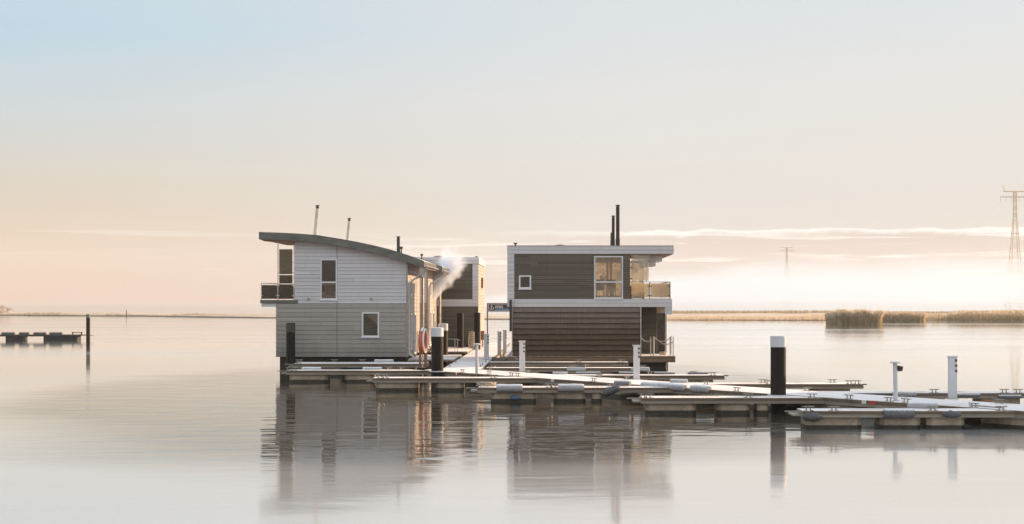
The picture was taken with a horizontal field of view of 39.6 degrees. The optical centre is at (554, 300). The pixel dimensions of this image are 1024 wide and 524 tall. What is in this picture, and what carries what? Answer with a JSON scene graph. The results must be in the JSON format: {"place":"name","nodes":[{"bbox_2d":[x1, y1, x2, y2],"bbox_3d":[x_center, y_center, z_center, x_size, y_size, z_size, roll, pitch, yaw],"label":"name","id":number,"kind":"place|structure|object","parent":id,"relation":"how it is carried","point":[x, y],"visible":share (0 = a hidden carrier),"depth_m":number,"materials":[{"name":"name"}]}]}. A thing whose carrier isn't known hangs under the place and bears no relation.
{"place":"outdoors","nodes":[
{"label":"outdoors","id":0,"kind":"place"},
{"bbox_2d":[0,313,948,320],"bbox_3d":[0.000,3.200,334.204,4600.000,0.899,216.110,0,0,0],"label":"shore","id":1,"kind":"structure","parent":0,"point":[498,317],"depth_m":299.69,"materials":[{"name":"brown soil"}]},
{"bbox_2d":[0,306,14,312],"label":"bush","id":2,"kind":"object","parent":1,"relation":"on","point":[2,308],"visible":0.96,"depth_m":338.25,"materials":[{"name":"beige plant"}]},
{"bbox_2d":[4,312,271,315],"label":"bank grass","id":3,"kind":"structure","parent":1,"relation":"on","point":[42,313],"depth_m":316.19,"materials":[{"name":"brown plant"}]},
{"bbox_2d":[672,310,1023,313],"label":"reed belt","id":4,"kind":"object","parent":1,"relation":"on","point":[752,311],"visible":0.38,"depth_m":328.81,"materials":[{"name":"beige plant"}]},
{"bbox_2d":[926,313,952,320],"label":"reed bed","id":5,"kind":"object","parent":1,"relation":"on","point":[937,317],"visible":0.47,"depth_m":240.74,"materials":[{"name":"beige plant"}]},
{"bbox_2d":[947,309,1023,320],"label":"reed bed","id":6,"kind":"object","parent":1,"relation":"on","point":[993,315],"visible":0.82,"depth_m":236.70,"materials":[{"name":"beige plant"}]},
{"bbox_2d":[0,303,1023,523],"bbox_3d":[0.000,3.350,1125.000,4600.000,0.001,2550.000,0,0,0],"label":"water","id":7,"kind":"structure","parent":0,"point":[161,420],"depth_m":34.14,"materials":[{"name":"grey liquid"}]},
{"bbox_2d":[0,332,92,339],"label":"distant jetty","id":8,"kind":"object","parent":7,"relation":"on","point":[72,336],"visible":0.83,"depth_m":122.05,"materials":[{"name":"brown wood"}]},
{"bbox_2d":[1,332,14,334],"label":"fender","id":9,"kind":"object","parent":8,"relation":"on","point":[7,333],"visible":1,"depth_m":122.03,"materials":[{"name":"grey plastic"}]},
{"bbox_2d":[19,332,29,334],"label":"fender","id":10,"kind":"object","parent":8,"relation":"on","point":[24,333],"visible":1,"depth_m":122.03,"materials":[{"name":"grey plastic"}]},
{"bbox_2d":[33,332,46,334],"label":"fender","id":11,"kind":"object","parent":8,"relation":"on","point":[39,333],"visible":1,"depth_m":122.03,"materials":[{"name":"grey plastic"}]},
{"bbox_2d":[49,332,62,334],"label":"fender","id":12,"kind":"object","parent":8,"relation":"on","point":[55,333],"visible":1,"depth_m":122.03,"materials":[{"name":"grey plastic"}]},
{"bbox_2d":[86,314,89,343],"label":"mooring pile","id":13,"kind":"object","parent":7,"relation":"in","point":[87,328],"visible":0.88,"depth_m":111.86,"materials":[{"name":"black wood"}]},
{"bbox_2d":[286,323,294,369],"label":"mooring pile","id":14,"kind":"object","parent":7,"relation":"in","point":[290,343],"visible":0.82,"depth_m":66.03,"materials":[{"name":"black metal"}]},
{"bbox_2d":[259,205,438,371],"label":"floating house","id":15,"kind":"structure","parent":7,"relation":"on","point":[353,301],"depth_m":66.99,"materials":[{"name":"grey wood"}]},
{"bbox_2d":[320,259,337,300],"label":"window","id":16,"kind":"structure","parent":15,"relation":"in","point":[329,294],"depth_m":66.97,"materials":[{"name":"glass"}]},
{"bbox_2d":[361,312,379,337],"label":"window","id":17,"kind":"structure","parent":15,"relation":"in","point":[374,316],"depth_m":66.96,"materials":[{"name":"glass"}]},
{"bbox_2d":[410,313,411,349],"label":"window","id":18,"kind":"structure","parent":15,"relation":"in","point":[411,313],"depth_m":69.18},
{"bbox_2d":[414,313,415,353],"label":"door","id":19,"kind":"structure","parent":15,"relation":"in","point":[414,313],"depth_m":70.27,"materials":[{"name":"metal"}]},
{"bbox_2d":[281,367,425,381],"bbox_3d":[-8.370,3.220,58.950,6.166,0.960,0.982,0,0,0],"label":"finger pontoon","id":20,"kind":"object","parent":7,"relation":"on","point":[323,375],"visible":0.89,"depth_m":58.52,"materials":[{"name":"grey concrete"}]},
{"bbox_2d":[302,367,320,369],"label":"fender","id":21,"kind":"object","parent":20,"relation":"on","point":[311,368],"visible":0.66,"depth_m":59.32,"materials":[{"name":"white plastic"}]},
{"bbox_2d":[362,367,381,369],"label":"fender","id":22,"kind":"object","parent":20,"relation":"on","point":[371,368],"visible":0.61,"depth_m":59.32,"materials":[{"name":"white plastic"}]},
{"bbox_2d":[285,359,429,375],"bbox_3d":[-8.873,3.184,64.075,6.317,1.032,1.832,0,0,0],"label":"finger pontoon","id":23,"kind":"object","parent":7,"relation":"on","point":[300,364],"visible":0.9,"depth_m":63.26,"materials":[{"name":"grey concrete"}]},
{"bbox_2d":[374,359,393,361],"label":"fender","id":24,"kind":"object","parent":23,"relation":"attached to","point":[383,360],"visible":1,"depth_m":64.88,"materials":[{"name":"white plastic"}]},
{"bbox_2d":[418,327,427,367],"bbox_3d":[-5.595,1.983,60.464,0.366,1.734,0.921,0,0,0],"label":"lifebuoy stand","id":25,"kind":"object","parent":23,"relation":"on","point":[423,340],"visible":1,"depth_m":60.45,"materials":[{"name":"white paint"}]},
{"bbox_2d":[346,218,452,361],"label":"floating house","id":26,"kind":"structure","parent":7,"relation":"on","point":[431,279],"depth_m":79.35,"materials":[{"name":"wood"}]},
{"bbox_2d":[430,312,431,342],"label":"window","id":27,"kind":"structure","parent":26,"relation":"in","point":[430,312],"depth_m":79.36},
{"bbox_2d":[431,327,443,383],"bbox_3d":[-4.751,2.959,57.600,0.506,3.782,0.506,0,0,0],"label":"mooring pile","id":28,"kind":"object","parent":7,"relation":"in","point":[437,334],"visible":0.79,"depth_m":57.39,"materials":[{"name":"black metal"}]},
{"bbox_2d":[438,323,447,366],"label":"mooring pile","id":29,"kind":"object","parent":7,"relation":"in","point":[445,341],"visible":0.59,"depth_m":72.40,"materials":[{"name":"black metal"}]},
{"bbox_2d":[362,374,535,390],"bbox_3d":[-3.941,3.220,53.250,6.461,0.960,0.982,0,0,0],"label":"finger pontoon","id":30,"kind":"object","parent":7,"relation":"on","point":[383,383],"visible":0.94,"depth_m":52.79,"materials":[{"name":"grey concrete"}]},
{"bbox_2d":[416,255,484,354],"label":"floating house","id":31,"kind":"structure","parent":7,"relation":"on","point":[462,288],"depth_m":85.00,"materials":[{"name":"brown wood"}]},
{"bbox_2d":[457,313,463,357],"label":"mooring pile","id":32,"kind":"object","parent":7,"relation":"in","point":[460,326],"visible":0.6,"depth_m":83.43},
{"bbox_2d":[443,343,509,369],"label":"walkway","id":33,"kind":"structure","parent":7,"relation":"on","point":[467,361],"depth_m":69.22,"materials":[{"name":"grey concrete"}]},
{"bbox_2d":[408,355,461,360],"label":"landing","id":34,"kind":"object","parent":33,"relation":"on","point":[447,358],"visible":0.57,"depth_m":68.13,"materials":[{"name":"grey wood"}]},
{"bbox_2d":[430,347,472,352],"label":"landing","id":35,"kind":"object","parent":33,"relation":"on","point":[460,350],"visible":0.57,"depth_m":79.33,"materials":[{"name":"beige wood"}]},
{"bbox_2d":[468,331,474,349],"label":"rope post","id":36,"kind":"object","parent":35,"relation":"on","point":[471,338],"visible":0.96,"depth_m":82.29,"materials":[{"name":"wood"}]},
{"bbox_2d":[481,331,484,346],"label":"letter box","id":37,"kind":"object","parent":33,"relation":"on","point":[482,335],"visible":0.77,"depth_m":87.88,"materials":[{"name":"orange metal"}]},
{"bbox_2d":[483,334,488,359],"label":"service pedestal","id":38,"kind":"object","parent":33,"relation":"on","point":[486,346],"visible":1,"depth_m":68.90,"materials":[{"name":"metal"}]},
{"bbox_2d":[487,303,508,333],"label":"pier sign","id":39,"kind":"object","parent":33,"relation":"on","point":[497,307],"visible":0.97,"depth_m":94.98,"materials":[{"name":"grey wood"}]},
{"bbox_2d":[497,331,501,354],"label":"service pedestal","id":40,"kind":"object","parent":33,"relation":"on","point":[499,336],"visible":1,"depth_m":74.41,"materials":[{"name":"metal"}]},
{"bbox_2d":[502,330,506,352],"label":"service pedestal","id":41,"kind":"object","parent":33,"relation":"on","point":[504,341],"visible":1,"depth_m":78.31,"materials":[{"name":"metal"}]},
{"bbox_2d":[474,313,479,349],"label":"mooring pile","id":42,"kind":"object","parent":7,"relation":"in","point":[477,327],"visible":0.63,"depth_m":83.25,"materials":[{"name":"black metal"}]},
{"bbox_2d":[510,396,520,399],"bbox_3d":[-1.295,3.200,46.960,0.335,0.150,0.150,0,0,0],"label":"blue buoy","id":43,"kind":"object","parent":7,"relation":"on","point":[515,397],"visible":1,"depth_m":46.91,"materials":[{"name":"blue plastic"}]},
{"bbox_2d":[489,359,631,373],"bbox_3d":[0.281,3.159,64.000,6.420,1.082,0.882,0,0,0],"label":"finger pontoon","id":44,"kind":"object","parent":7,"relation":"on","point":[577,363],"visible":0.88,"depth_m":63.58,"materials":[{"name":"grey concrete"}]},
{"bbox_2d":[491,350,517,360],"bbox_3d":[-2.289,2.518,64.602,1.260,0.608,0.499,0,0,0],"label":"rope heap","id":45,"kind":"object","parent":44,"relation":"on","point":[504,358],"visible":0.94,"depth_m":64.51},
{"bbox_2d":[466,384,673,401],"bbox_3d":[0.495,3.220,47.450,6.905,0.960,0.982,0,0,0],"label":"finger pontoon","id":46,"kind":"object","parent":7,"relation":"on","point":[527,394],"visible":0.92,"depth_m":47.05,"materials":[{"name":"grey concrete"}]},
{"bbox_2d":[476,382,495,385],"bbox_3d":[-2.281,2.769,47.350,0.689,0.146,0.446,0,0,0],"label":"rope heap","id":47,"kind":"object","parent":46,"relation":"on","point":[486,383],"visible":1,"depth_m":47.17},
{"bbox_2d":[496,384,522,391],"bbox_3d":[-1.488,2.880,46.950,0.863,0.280,0.280,0,0,0],"label":"fender","id":48,"kind":"object","parent":46,"relation":"hanging from","point":[509,387],"visible":1,"depth_m":46.84,"materials":[{"name":"white plastic"}]},
{"bbox_2d":[558,384,583,391],"bbox_3d":[0.537,2.870,46.950,0.863,0.281,0.281,0,0,0],"label":"fender","id":49,"kind":"object","parent":46,"relation":"hanging from","point":[570,387],"visible":1,"depth_m":46.84,"materials":[{"name":"white plastic"}]},
{"bbox_2d":[603,385,619,395],"bbox_3d":[1.862,2.960,46.836,0.583,0.364,0.291,0,0,0],"label":"oval fender","id":50,"kind":"object","parent":46,"relation":"hanging from","point":[611,390],"visible":1,"depth_m":46.73,"materials":[{"name":"rubber"}]},
{"bbox_2d":[614,380,630,385],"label":"fender","id":51,"kind":"object","parent":46,"relation":"on","point":[622,382],"visible":0.95,"depth_m":47.67,"materials":[{"name":"white plastic"}]},
{"bbox_2d":[640,381,687,391],"bbox_3d":[3.629,2.850,47.385,0.288,0.288,2.071,0,0,-39],"label":"fender","id":52,"kind":"object","parent":46,"relation":"attached to","point":[676,387],"visible":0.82,"depth_m":47.05,"materials":[{"name":"white plastic"}]},
{"bbox_2d":[486,364,653,373],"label":"finger pontoon","id":53,"kind":"object","parent":7,"relation":"on","point":[606,370],"visible":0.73,"depth_m":60.77,"materials":[{"name":"grey concrete"}]},
{"bbox_2d":[567,367,585,370],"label":"box fender","id":54,"kind":"object","parent":53,"relation":"attached to","point":[576,368],"visible":1,"depth_m":60.67,"materials":[{"name":"white paint"}]},
{"bbox_2d":[631,367,649,370],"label":"box fender","id":55,"kind":"object","parent":53,"relation":"attached to","point":[644,368],"visible":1,"depth_m":60.67,"materials":[{"name":"white paint"}]},
{"bbox_2d":[507,205,674,371],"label":"floating house","id":56,"kind":"structure","parent":7,"relation":"on","point":[559,310],"depth_m":66.98,"materials":[{"name":"brown wood"}]},
{"bbox_2d":[518,275,531,289],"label":"window","id":57,"kind":"structure","parent":56,"relation":"in","point":[520,288],"depth_m":66.96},
{"bbox_2d":[594,256,622,298],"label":"window","id":58,"kind":"structure","parent":56,"relation":"in","point":[619,277],"depth_m":66.97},
{"bbox_2d":[595,261,643,296],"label":"window","id":59,"kind":"structure","parent":56,"relation":"in","point":[618,268],"depth_m":73.57,"materials":[{"name":"beige glass"}]},
{"bbox_2d":[657,313,664,353],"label":"door","id":60,"kind":"structure","parent":56,"relation":"in","point":[660,316],"depth_m":69.81,"materials":[{"name":"glass"}]},
{"bbox_2d":[426,367,790,397],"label":"walkway","id":61,"kind":"structure","parent":7,"relation":"on","point":[541,379],"depth_m":51.79,"materials":[{"name":"grey concrete"}]},
{"bbox_2d":[473,343,480,373],"bbox_3d":[-3.038,2.250,55.500,0.310,1.200,0.305,0,0,0],"label":"lamp bollard","id":62,"kind":"object","parent":61,"relation":"on","point":[476,357],"visible":1,"depth_m":55.45,"materials":[{"name":"white metal"}]},
{"bbox_2d":[519,341,525,371],"bbox_3d":[-1.310,2.225,57.150,0.289,1.250,0.260,0,0,0],"label":"service pedestal","id":63,"kind":"object","parent":61,"relation":"on","point":[521,356],"visible":1,"depth_m":57.05,"materials":[{"name":"white paint"}]},
{"bbox_2d":[632,345,640,379],"bbox_3d":[2.967,2.225,51.600,0.289,1.250,0.260,0,0,0],"label":"service pedestal","id":64,"kind":"object","parent":61,"relation":"on","point":[636,362],"visible":1,"depth_m":51.50,"materials":[{"name":"metal"}]},
{"bbox_2d":[689,385,711,393],"bbox_3d":[4.717,2.850,46.030,0.278,0.278,0.806,0,0,-39],"label":"fender","id":65,"kind":"object","parent":61,"relation":"on","point":[699,388],"visible":1,"depth_m":45.88,"materials":[{"name":"white plastic"}]},
{"bbox_2d":[557,371,728,382],"bbox_3d":[3.227,3.220,55.150,6.991,0.960,0.982,0,0,0],"label":"finger pontoon","id":66,"kind":"object","parent":7,"relation":"on","point":[697,378],"visible":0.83,"depth_m":54.70,"materials":[{"name":"grey concrete"}]},
{"bbox_2d":[576,372,600,373],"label":"fender","id":67,"kind":"object","parent":66,"relation":"on","point":[588,372],"visible":0.96,"depth_m":55.50,"materials":[{"name":"grey plastic"}]},
{"bbox_2d":[654,372,674,373],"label":"fender","id":68,"kind":"object","parent":66,"relation":"on","point":[664,372],"visible":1,"depth_m":55.50,"materials":[{"name":"grey plastic"}]},
{"bbox_2d":[687,372,708,373],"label":"fender","id":69,"kind":"object","parent":66,"relation":"on","point":[698,373],"visible":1,"depth_m":55.50,"materials":[{"name":"grey plastic"}]},
{"bbox_2d":[627,393,824,413],"bbox_3d":[5.055,3.220,42.450,5.816,0.960,0.982,0,0,0],"label":"finger pontoon","id":70,"kind":"object","parent":7,"relation":"on","point":[687,404],"visible":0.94,"depth_m":42.05,"materials":[{"name":"grey concrete"}]},
{"bbox_2d":[770,335,785,411],"bbox_3d":[6.759,2.947,43.000,0.476,3.806,0.476,0,0,0],"label":"mooring pile","id":71,"kind":"object","parent":7,"relation":"in","point":[778,365],"visible":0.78,"depth_m":42.80,"materials":[{"name":"black metal"}]},
{"bbox_2d":[698,379,866,390],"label":"finger pontoon","id":72,"kind":"object","parent":7,"relation":"on","point":[835,386],"visible":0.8,"depth_m":48.97,"materials":[{"name":"grey concrete"}]},
{"bbox_2d":[670,379,687,382],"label":"fender","id":73,"kind":"object","parent":72,"relation":"on","point":[678,380],"visible":0.92,"depth_m":49.61,"materials":[{"name":"white plastic"}]},
{"bbox_2d":[781,246,792,303],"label":"pylon","id":74,"kind":"object","parent":7,"relation":"in","point":[784,290],"visible":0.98,"depth_m":1599.03,"materials":[{"name":"grey metal"}]},
{"bbox_2d":[824,308,884,323],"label":"reed island","id":75,"kind":"structure","parent":7,"relation":"on","point":[853,316],"depth_m":204.88,"materials":[{"name":"beige plant"}]},
{"bbox_2d":[713,387,1023,429],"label":"walkway","id":76,"kind":"structure","parent":7,"relation":"on","point":[846,400],"depth_m":40.72,"materials":[{"name":"grey concrete"}]},
{"bbox_2d":[890,361,902,400],"bbox_3d":[9.747,2.286,40.600,0.374,1.131,0.305,0,0,0],"label":"lamp bollard","id":77,"kind":"object","parent":76,"relation":"on","point":[896,367],"visible":1,"depth_m":40.55,"materials":[{"name":"white metal"}]},
{"bbox_2d":[946,356,957,398],"bbox_3d":[11.550,2.225,41.300,0.289,1.250,0.260,0,0,0],"label":"service pedestal","id":78,"kind":"object","parent":76,"relation":"on","point":[952,377],"visible":1,"depth_m":41.20,"materials":[{"name":"metal"}]},
{"bbox_2d":[969,404,1002,408],"bbox_3d":[11.482,2.810,37.896,0.060,0.046,1.488,0,0,-19],"label":"mooring rope","id":79,"kind":"object","parent":76,"relation":"on","point":[987,406],"visible":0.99,"depth_m":37.76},
{"bbox_2d":[785,406,1014,429],"bbox_3d":[9.004,3.220,37.450,5.946,0.960,0.982,0,0,0],"label":"finger pontoon","id":80,"kind":"object","parent":7,"relation":"on","point":[836,418],"visible":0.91,"depth_m":37.06,"materials":[{"name":"grey concrete"}]},
{"bbox_2d":[803,410,821,421],"bbox_3d":[6.675,2.982,36.848,0.512,0.284,0.266,0,0,0],"label":"oval fender","id":81,"kind":"object","parent":80,"relation":"hanging from","point":[812,417],"visible":1,"depth_m":36.75,"materials":[{"name":"rubber"}]},
{"bbox_2d":[883,408,914,418],"bbox_3d":[8.943,2.920,36.950,0.790,0.269,0.269,0,0,0],"label":"fender","id":82,"kind":"object","parent":80,"relation":"attached to","point":[896,413],"visible":1,"depth_m":36.84,"materials":[{"name":"grey plastic"}]},
{"bbox_2d":[907,402,936,408],"bbox_3d":[9.811,2.790,37.950,0.763,0.208,0.208,0,0,8],"label":"fender","id":83,"kind":"object","parent":80,"relation":"attached to","point":[917,404],"visible":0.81,"depth_m":37.87,"materials":[{"name":"white plastic"}]},
{"bbox_2d":[942,410,961,417],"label":"oval fender","id":84,"kind":"object","parent":80,"relation":"hanging from","point":[951,414],"visible":1,"depth_m":36.77,"materials":[{"name":"rubber"}]},
{"bbox_2d":[882,310,926,321],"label":"reed bed","id":85,"kind":"object","parent":7,"relation":"in","point":[901,316],"visible":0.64,"depth_m":228.81,"materials":[{"name":"beige plant"}]},
{"bbox_2d":[822,389,1023,403],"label":"finger pontoon","id":86,"kind":"object","parent":7,"relation":"on","point":[990,395],"visible":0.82,"depth_m":44.26,"materials":[{"name":"grey concrete"}]},
{"bbox_2d":[892,391,916,396],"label":"fender","id":87,"kind":"object","parent":86,"relation":"attached to","point":[912,394],"visible":0.65,"depth_m":44.08,"materials":[{"name":"white plastic"}]},
{"bbox_2d":[957,393,980,396],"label":"fender","id":88,"kind":"object","parent":86,"relation":"attached to","point":[969,395],"visible":0.88,"depth_m":44.10,"materials":[{"name":"grey plastic"}]},
{"bbox_2d":[980,399,990,401],"bbox_3d":[13.376,3.150,44.145,0.331,0.200,0.110,0,0,0],"label":"orange buoy","id":89,"kind":"object","parent":86,"relation":"attached to","point":[985,400],"visible":0.45,"depth_m":44.10,"materials":[{"name":"plastic"}]},
{"bbox_2d":[998,395,1021,398],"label":"fender","id":90,"kind":"object","parent":86,"relation":"attached to","point":[1010,396],"visible":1,"depth_m":44.10,"materials":[{"name":"grey plastic"}]},
{"bbox_2d":[1000,185,1023,306],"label":"pylon","id":91,"kind":"object","parent":7,"relation":"in","point":[1013,223],"visible":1,"depth_m":799.73,"materials":[{"name":"grey metal"}]},
{"bbox_2d":[0,0,1023,302],"label":"sky","id":92,"kind":"structure","parent":0,"point":[147,147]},
{"bbox_2d":[667,314,825,319],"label":"bank grass","id":93,"kind":"structure","parent":0,"point":[791,317],"depth_m":246.72,"materials":[{"name":"beige plant"}]}
]}

